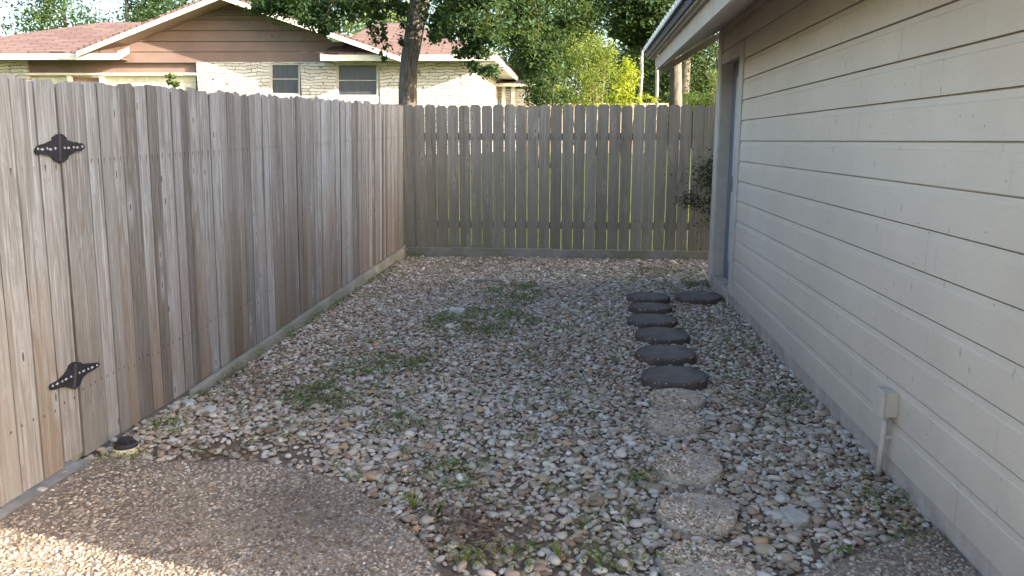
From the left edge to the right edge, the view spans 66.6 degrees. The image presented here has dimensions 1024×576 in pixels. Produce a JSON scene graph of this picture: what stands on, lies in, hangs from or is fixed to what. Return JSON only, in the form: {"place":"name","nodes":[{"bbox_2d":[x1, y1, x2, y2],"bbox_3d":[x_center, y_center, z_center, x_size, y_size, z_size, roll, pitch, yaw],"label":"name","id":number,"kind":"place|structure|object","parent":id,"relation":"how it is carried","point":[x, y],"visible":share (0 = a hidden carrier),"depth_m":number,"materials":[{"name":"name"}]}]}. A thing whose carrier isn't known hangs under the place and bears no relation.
{"place":"outdoors","nodes":[
{"label":"outdoors","id":0,"kind":"place"},
{"bbox_2d":[0,458,441,575],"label":"patio","id":1,"kind":"structure","parent":0,"point":[125,517],"depth_m":3.01,"materials":[{"name":"concrete"}]},
{"bbox_2d":[53,493,509,539],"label":"twigs","id":2,"kind":"object","parent":1,"relation":"on","point":[480,524],"visible":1,"depth_m":2.99,"materials":[{"name":"brown wood"}]},
{"bbox_2d":[0,0,717,114],"label":"sky","id":3,"kind":"structure","parent":0,"point":[109,5],"materials":[{"name":"white"}]},
{"bbox_2d":[37,255,931,575],"bbox_3d":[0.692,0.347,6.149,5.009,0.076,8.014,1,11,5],"label":"gravel","id":4,"kind":"structure","parent":0,"point":[749,471],"depth_m":4.19,"materials":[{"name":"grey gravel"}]},
{"bbox_2d":[0,459,92,519],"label":"kerb","id":5,"kind":"structure","parent":4,"relation":"on","point":[14,504],"depth_m":3.37,"materials":[{"name":"grey concrete"}]},
{"bbox_2d":[91,445,151,462],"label":"weed tuft","id":6,"kind":"object","parent":4,"relation":"on","point":[105,454],"visible":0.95,"depth_m":3.67,"materials":[{"name":"green plant"}]},
{"bbox_2d":[112,436,139,456],"bbox_3d":[-1.884,0.789,3.804,0.128,0.122,0.124,1,11,5],"label":"cleanout cap","id":7,"kind":"object","parent":4,"relation":"on","point":[124,444],"visible":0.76,"depth_m":3.77,"materials":[{"name":"black plastic"}]},
{"bbox_2d":[147,411,203,430],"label":"weed tuft","id":8,"kind":"object","parent":4,"relation":"on","point":[168,420],"visible":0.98,"depth_m":4.14,"materials":[{"name":"green plant"}]},
{"bbox_2d":[182,398,194,409],"bbox_3d":[-1.852,0.666,4.468,0.064,0.050,0.114,-9,14,-41],"label":"limestone chunk","id":9,"kind":"object","parent":4,"relation":"on","point":[187,402],"visible":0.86,"depth_m":4.44,"materials":[{"name":"white stone"}]},
{"bbox_2d":[203,405,216,412],"bbox_3d":[-1.689,0.688,4.357,0.072,0.047,0.114,-4,11,-18],"label":"limestone chunk","id":10,"kind":"object","parent":4,"relation":"on","point":[209,408],"visible":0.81,"depth_m":4.34,"materials":[{"name":"white stone"}]},
{"bbox_2d":[54,81,406,460],"bbox_3d":[-1.777,-0.700,6.808,0.214,2.044,6.801,1,11,5],"label":"wooden fence","id":11,"kind":"object","parent":4,"relation":"on","point":[208,235],"visible":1,"depth_m":4.76,"materials":[{"name":"grey wood"}]},
{"bbox_2d":[0,74,99,506],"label":"wooden gate","id":12,"kind":"structure","parent":11,"relation":"attached to","point":[43,372],"depth_m":3.28,"materials":[{"name":"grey wood"}]},
{"bbox_2d":[226,404,237,411],"bbox_3d":[-1.583,0.684,4.399,0.063,0.041,0.054,1,11,5],"label":"limestone chunk","id":13,"kind":"object","parent":4,"relation":"on","point":[228,407],"visible":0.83,"depth_m":4.39,"materials":[{"name":"stone"}]},
{"bbox_2d":[275,376,391,411],"bbox_3d":[-1.055,0.610,4.601,0.636,0.079,0.601,1,11,5],"label":"weed tuft","id":14,"kind":"object","parent":4,"relation":"on","point":[313,394],"visible":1,"depth_m":4.56,"materials":[{"name":"green plant"}]},
{"bbox_2d":[321,350,437,375],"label":"weed tuft","id":15,"kind":"object","parent":4,"relation":"on","point":[382,363],"visible":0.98,"depth_m":5.23,"materials":[{"name":"green plant"}]},
{"bbox_2d":[367,267,401,282],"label":"weed tuft","id":16,"kind":"object","parent":4,"relation":"on","point":[381,275],"visible":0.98,"depth_m":8.59,"materials":[{"name":"green plant"}]},
{"bbox_2d":[342,413,444,433],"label":"weed tuft","id":17,"kind":"object","parent":4,"relation":"on","point":[395,425],"visible":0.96,"depth_m":4.11,"materials":[{"name":"green plant"}]},
{"bbox_2d":[395,488,428,508],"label":"grass tuft","id":18,"kind":"object","parent":4,"relation":"on","point":[413,504],"visible":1,"depth_m":3.20,"materials":[{"name":"green plant"}]},
{"bbox_2d":[405,238,420,256],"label":"weed tuft","id":19,"kind":"object","parent":4,"relation":"on","point":[411,251],"visible":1,"depth_m":10.15,"materials":[{"name":"green plant"}]},
{"bbox_2d":[420,498,446,517],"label":"broadleaf weed","id":20,"kind":"object","parent":4,"relation":"on","point":[440,505],"visible":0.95,"depth_m":3.11,"materials":[{"name":"green plant"}]},
{"bbox_2d":[390,452,508,492],"bbox_3d":[-0.280,0.820,3.510,0.549,0.068,0.423,1,11,5],"label":"weed tuft","id":21,"kind":"object","parent":4,"relation":"on","point":[453,469],"visible":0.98,"depth_m":3.53,"materials":[{"name":"green plant"}]},
{"bbox_2d":[449,307,465,315],"bbox_3d":[-0.479,0.210,6.823,0.129,0.069,0.096,2,11,12],"label":"chunk","id":22,"kind":"object","parent":4,"relation":"on","point":[456,310],"visible":0.57,"depth_m":6.78,"materials":[{"name":"stone"}]},
{"bbox_2d":[430,536,536,569],"bbox_3d":[-0.126,0.949,2.835,0.422,0.058,0.202,3,11,16],"label":"weed tuft","id":23,"kind":"object","parent":4,"relation":"on","point":[483,556],"visible":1,"depth_m":2.81,"materials":[{"name":"green plant"}]},
{"bbox_2d":[417,305,553,339],"bbox_3d":[-0.218,0.272,6.431,1.120,0.062,1.158,1,11,5],"label":"weed tuft","id":24,"kind":"object","parent":4,"relation":"on","point":[510,312],"visible":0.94,"depth_m":6.51,"materials":[{"name":"green plant"}]},
{"bbox_2d":[474,278,499,282],"bbox_3d":[-0.267,-0.081,8.361,0.282,0.039,0.065,2,11,8],"label":"board","id":25,"kind":"object","parent":4,"relation":"on","point":[482,280],"visible":0.99,"depth_m":8.34,"materials":[{"name":"grey wood"}]},
{"bbox_2d":[121,253,912,571],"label":"weeds","id":26,"kind":"object","parent":4,"relation":"on","point":[515,395],"visible":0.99,"depth_m":4.30,"materials":[{"name":"green plant"}]},
{"bbox_2d":[483,280,556,305],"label":"weed tuft","id":27,"kind":"object","parent":4,"relation":"on","point":[523,290],"visible":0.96,"depth_m":7.55,"materials":[{"name":"green plant"}]},
{"bbox_2d":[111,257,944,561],"bbox_3d":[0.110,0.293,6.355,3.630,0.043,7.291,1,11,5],"label":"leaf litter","id":28,"kind":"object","parent":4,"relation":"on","point":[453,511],"visible":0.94,"depth_m":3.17,"materials":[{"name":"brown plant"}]},
{"bbox_2d":[550,536,574,561],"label":"grass tuft","id":29,"kind":"object","parent":4,"relation":"on","point":[557,553],"visible":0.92,"depth_m":2.81,"materials":[{"name":"green plant"}]},
{"bbox_2d":[570,515,592,529],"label":"grass tuft","id":30,"kind":"object","parent":4,"relation":"on","point":[581,528],"visible":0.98,"depth_m":3.02,"materials":[{"name":"green plant"}]},
{"bbox_2d":[536,534,714,574],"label":"weed tuft","id":31,"kind":"object","parent":4,"relation":"on","point":[608,555],"visible":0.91,"depth_m":2.80,"materials":[{"name":"green plant"}]},
{"bbox_2d":[604,465,664,488],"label":"weed tuft","id":32,"kind":"object","parent":4,"relation":"on","point":[637,476],"visible":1,"depth_m":3.46,"materials":[{"name":"green plant"}]},
{"bbox_2d":[626,292,669,303],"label":"stepping stone","id":33,"kind":"object","parent":4,"relation":"on","point":[636,297],"visible":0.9,"depth_m":7.29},
{"bbox_2d":[629,302,671,313],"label":"stepping stone","id":34,"kind":"object","parent":4,"relation":"on","point":[648,307],"visible":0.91,"depth_m":6.83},
{"bbox_2d":[627,313,677,328],"bbox_3d":[1.156,0.299,6.432,0.410,0.109,0.410,1,11,5],"label":"stepping stone","id":35,"kind":"object","parent":4,"relation":"on","point":[639,321],"visible":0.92,"depth_m":6.35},
{"bbox_2d":[595,264,710,286],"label":"weed tuft","id":36,"kind":"object","parent":4,"relation":"on","point":[662,275],"visible":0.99,"depth_m":8.69,"materials":[{"name":"green plant"}]},
{"bbox_2d":[635,327,689,345],"bbox_3d":[1.142,0.393,5.936,0.410,0.109,0.410,1,11,5],"label":"stepping stone","id":37,"kind":"object","parent":4,"relation":"on","point":[659,335],"visible":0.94,"depth_m":5.85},
{"bbox_2d":[635,344,695,365],"bbox_3d":[1.063,0.491,5.410,0.410,0.111,0.410,1,11,5],"label":"stepping stone","id":38,"kind":"object","parent":4,"relation":"on","point":[660,355],"visible":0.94,"depth_m":5.32,"materials":[{"name":"grey stone"}]},
{"bbox_2d":[641,365,707,390],"bbox_3d":[1.016,0.590,4.889,0.410,0.111,0.410,1,11,5],"label":"stepping stone","id":39,"kind":"object","parent":4,"relation":"on","point":[672,376],"visible":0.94,"depth_m":4.81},
{"bbox_2d":[644,409,705,437],"bbox_3d":[0.864,0.736,4.152,0.327,0.102,0.323,1,11,5],"label":"stepping stone","id":40,"kind":"object","parent":4,"relation":"on","point":[679,423],"visible":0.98,"depth_m":4.09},
{"bbox_2d":[648,388,704,412],"bbox_3d":[0.955,0.668,4.522,0.326,0.099,0.322,1,11,5],"label":"stepping stone","id":41,"kind":"object","parent":4,"relation":"on","point":[692,401],"visible":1,"depth_m":4.46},
{"bbox_2d":[653,450,723,488],"bbox_3d":[0.800,0.846,3.561,0.318,0.106,0.321,1,11,5],"label":"stepping stone","id":42,"kind":"object","parent":4,"relation":"on","point":[687,469],"visible":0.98,"depth_m":3.50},
{"bbox_2d":[679,278,705,287],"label":"weed tuft","id":43,"kind":"object","parent":4,"relation":"on","point":[693,283],"visible":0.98,"depth_m":8.08,"materials":[{"name":"green plant"}]},
{"bbox_2d":[655,493,736,539],"bbox_3d":[0.740,0.930,3.136,0.324,0.100,0.328,1,11,5],"label":"stepping stone","id":44,"kind":"object","parent":4,"relation":"on","point":[707,516],"visible":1,"depth_m":3.08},
{"bbox_2d":[675,291,721,305],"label":"stepping stone","id":45,"kind":"object","parent":4,"relation":"on","point":[710,298],"visible":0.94,"depth_m":7.34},
{"bbox_2d":[657,539,754,575],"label":"stepping stone","id":46,"kind":"object","parent":4,"relation":"on","point":[727,560],"visible":0.99,"depth_m":2.76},
{"bbox_2d":[725,386,825,412],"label":"weed tuft","id":47,"kind":"object","parent":4,"relation":"on","point":[796,399],"visible":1,"depth_m":4.50,"materials":[{"name":"green plant"}]},
{"bbox_2d":[780,506,809,529],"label":"flat rock","id":48,"kind":"object","parent":4,"relation":"on","point":[795,517],"visible":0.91,"depth_m":3.09,"materials":[{"name":"grey stone"}]},
{"bbox_2d":[855,481,908,500],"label":"weed tuft","id":49,"kind":"object","parent":4,"relation":"on","point":[895,491],"visible":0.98,"depth_m":3.30,"materials":[{"name":"green plant"}]},
{"bbox_2d":[393,148,701,252],"bbox_3d":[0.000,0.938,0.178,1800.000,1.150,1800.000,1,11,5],"label":"lawn","id":50,"kind":"structure","parent":0,"point":[572,204],"depth_m":14.31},
{"bbox_2d":[0,0,124,53],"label":"tree","id":51,"kind":"object","parent":50,"relation":"on","point":[42,19],"visible":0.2,"depth_m":35.15,"materials":[{"name":"green plant"}]},
{"bbox_2d":[3,0,194,53],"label":"tree","id":52,"kind":"object","parent":50,"relation":"on","point":[138,15],"visible":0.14,"depth_m":33.28,"materials":[{"name":"green plant"}]},
{"bbox_2d":[91,0,194,22],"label":"tree","id":53,"kind":"object","parent":50,"relation":"on","point":[183,2],"depth_m":37.39,"materials":[{"name":"green plant"}]},
{"bbox_2d":[164,72,181,89],"bbox_3d":[-3.041,-0.883,7.160,0.188,2.134,0.172,10,15,44],"label":"young tree","id":54,"kind":"object","parent":50,"relation":"on","point":[173,83],"visible":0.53,"depth_m":6.95,"materials":[{"name":"green plant"}]},
{"bbox_2d":[0,0,534,153],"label":"house","id":55,"kind":"structure","parent":50,"relation":"on","point":[209,46],"depth_m":21.26,"materials":[{"name":"brick"}]},
{"bbox_2d":[73,77,98,82],"bbox_3d":[-11.778,-4.727,21.725,0.783,2.211,0.050,0,11,0],"label":"entry door","id":56,"kind":"structure","parent":55,"relation":"in","point":[88,79],"depth_m":21.51,"materials":[{"name":"brown wood"}]},
{"bbox_2d":[105,75,196,90],"bbox_3d":[-10.002,-4.744,21.676,2.626,2.261,0.040,0,11,0],"label":"garage door","id":57,"kind":"structure","parent":55,"relation":"in","point":[190,81],"depth_m":21.47,"materials":[{"name":"beige paint"}]},
{"bbox_2d":[269,64,300,94],"bbox_3d":[-6.225,-5.723,21.379,0.897,0.816,0.100,0,11,0],"label":"window","id":58,"kind":"structure","parent":55,"relation":"in","point":[284,78],"depth_m":21.38,"materials":[{"name":"grey glass"}]},
{"bbox_2d":[335,63,378,95],"bbox_3d":[-4.242,-5.702,21.383,1.225,0.880,0.100,0,11,0],"label":"window","id":59,"kind":"structure","parent":55,"relation":"in","point":[352,79],"depth_m":21.38,"materials":[{"name":"grey glass"}]},
{"bbox_2d":[188,0,367,41],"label":"tree","id":60,"kind":"object","parent":50,"relation":"on","point":[342,31],"visible":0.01,"depth_m":35.02,"materials":[{"name":"green plant"}]},
{"bbox_2d":[328,0,433,41],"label":"tree","id":61,"kind":"object","parent":50,"relation":"on","point":[358,28],"visible":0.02,"depth_m":38.68,"materials":[{"name":"green plant"}]},
{"bbox_2d":[236,0,588,229],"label":"oak tree","id":62,"kind":"object","parent":50,"relation":"on","point":[313,13],"visible":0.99,"depth_m":11.38,"materials":[{"name":"green plant"}]},
{"bbox_2d":[360,1,511,64],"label":"tree","id":63,"kind":"object","parent":50,"relation":"on","point":[394,21],"visible":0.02,"depth_m":37.29,"materials":[{"name":"green plant"}]},
{"bbox_2d":[519,50,573,167],"bbox_3d":[0.711,-3.800,16.601,1.168,2.566,0.925,4,11,19],"label":"shrub","id":64,"kind":"object","parent":50,"relation":"on","point":[547,95],"visible":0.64,"depth_m":16.42,"materials":[{"name":"green plant"}]},
{"bbox_2d":[492,0,617,115],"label":"tree","id":65,"kind":"object","parent":50,"relation":"on","point":[513,62],"visible":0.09,"depth_m":31.07,"materials":[{"name":"green plant"}]},
{"bbox_2d":[402,104,715,259],"bbox_3d":[1.012,-1.305,9.989,5.120,2.050,0.206,1,11,5],"label":"wooden fence","id":66,"kind":"object","parent":50,"relation":"on","point":[488,223],"visible":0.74,"depth_m":9.97,"materials":[{"name":"grey wood"}]},
{"bbox_2d":[501,0,668,115],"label":"tree","id":67,"kind":"object","parent":50,"relation":"on","point":[587,3],"visible":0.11,"depth_m":33.57,"materials":[{"name":"green plant"}]},
{"bbox_2d":[550,30,627,155],"bbox_3d":[1.986,-4.808,19.420,2.198,3.107,1.725,1,11,5],"label":"shrub","id":68,"kind":"object","parent":50,"relation":"on","point":[590,74],"visible":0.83,"depth_m":19.26,"materials":[{"name":"green plant"}]},
{"bbox_2d":[520,103,668,152],"bbox_3d":[2.469,-4.760,23.541,4.458,1.600,0.030,0,11,0],"label":"fence","id":69,"kind":"object","parent":50,"relation":"on","point":[633,106],"visible":0.09,"depth_m":23.44,"materials":[{"name":"beige wood"}]},
{"bbox_2d":[592,0,642,104],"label":"tree","id":70,"kind":"object","parent":50,"relation":"on","point":[641,75],"visible":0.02,"depth_m":22.24,"materials":[{"name":"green plant"}]},
{"bbox_2d":[601,55,647,151],"bbox_3d":[2.483,-4.043,17.583,0.923,2.391,0.956,8,13,36],"label":"shrub","id":71,"kind":"object","parent":50,"relation":"on","point":[617,98],"visible":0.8,"depth_m":17.44,"materials":[{"name":"green plant"}]},
{"bbox_2d":[606,0,658,153],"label":"tree","id":72,"kind":"object","parent":50,"relation":"on","point":[656,85],"visible":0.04,"depth_m":21.33,"materials":[{"name":"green plant"}]},
{"bbox_2d":[570,0,717,196],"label":"tree","id":73,"kind":"object","parent":50,"relation":"on","point":[633,24],"visible":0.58,"depth_m":11.90,"materials":[{"name":"green wood"}]},
{"bbox_2d":[638,93,659,105],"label":"shrub","id":74,"kind":"object","parent":50,"relation":"on","point":[653,99],"visible":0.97,"depth_m":17.97,"materials":[{"name":"green plant"}]},
{"bbox_2d":[582,0,718,104],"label":"tree","id":75,"kind":"object","parent":50,"relation":"on","point":[687,67],"visible":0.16,"depth_m":26.45,"materials":[{"name":"green plant"}]},
{"bbox_2d":[595,36,714,148],"bbox_3d":[7.608,-9.921,36.736,9.243,8.365,9.030,1,11,5],"label":"tree","id":76,"kind":"object","parent":50,"relation":"on","point":[642,86],"visible":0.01,"depth_m":35.99,"materials":[{"name":"green plant"}]},
{"bbox_2d":[598,3,718,127],"bbox_3d":[7.401,-8.718,27.372,9.430,9.490,8.177,5,12,25],"label":"tree","id":77,"kind":"object","parent":50,"relation":"on","point":[691,77],"visible":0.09,"depth_m":26.89,"materials":[{"name":"green plant"}]},
{"bbox_2d":[659,86,715,106],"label":"shrub","id":78,"kind":"object","parent":50,"relation":"on","point":[689,98],"visible":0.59,"depth_m":21.32,"materials":[{"name":"green plant"}]},
{"bbox_2d":[670,147,713,249],"bbox_3d":[2.446,-1.024,9.604,0.981,1.561,0.872,1,11,5],"label":"shrub","id":79,"kind":"object","parent":50,"relation":"on","point":[709,182],"visible":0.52,"depth_m":9.53,"materials":[{"name":"green plant"}]},
{"bbox_2d":[703,66,716,106],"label":"shrub","id":80,"kind":"object","parent":50,"relation":"on","point":[712,85],"visible":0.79,"depth_m":20.35,"materials":[{"name":"green plant"}]},
{"bbox_2d":[643,0,1023,575],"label":"house","id":81,"kind":"structure","parent":50,"relation":"on","point":[866,236],"depth_m":3.50,"materials":[{"name":"beige paint"}]},
{"bbox_2d":[723,61,738,278],"bbox_3d":[2.183,-1.105,7.524,0.052,2.137,0.876,1,11,5],"label":"door","id":82,"kind":"structure","parent":81,"relation":"in","point":[736,65],"depth_m":7.79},
{"bbox_2d":[873,385,898,476],"bbox_3d":[1.654,0.668,3.479,0.068,0.455,0.114,1,11,5],"label":"electrical box","id":83,"kind":"object","parent":81,"relation":"attached to","point":[885,404],"visible":0.98,"depth_m":3.45,"materials":[{"name":"beige paint"}]},
{"bbox_2d":[796,526,980,575],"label":"path","id":84,"kind":"structure","parent":0,"point":[913,559],"depth_m":2.77,"materials":[{"name":"concrete"}]},
{"bbox_2d":[870,520,947,549],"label":"weed tuft","id":85,"kind":"object","parent":84,"relation":"on","point":[916,533],"visible":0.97,"depth_m":2.95,"materials":[{"name":"green plant"}]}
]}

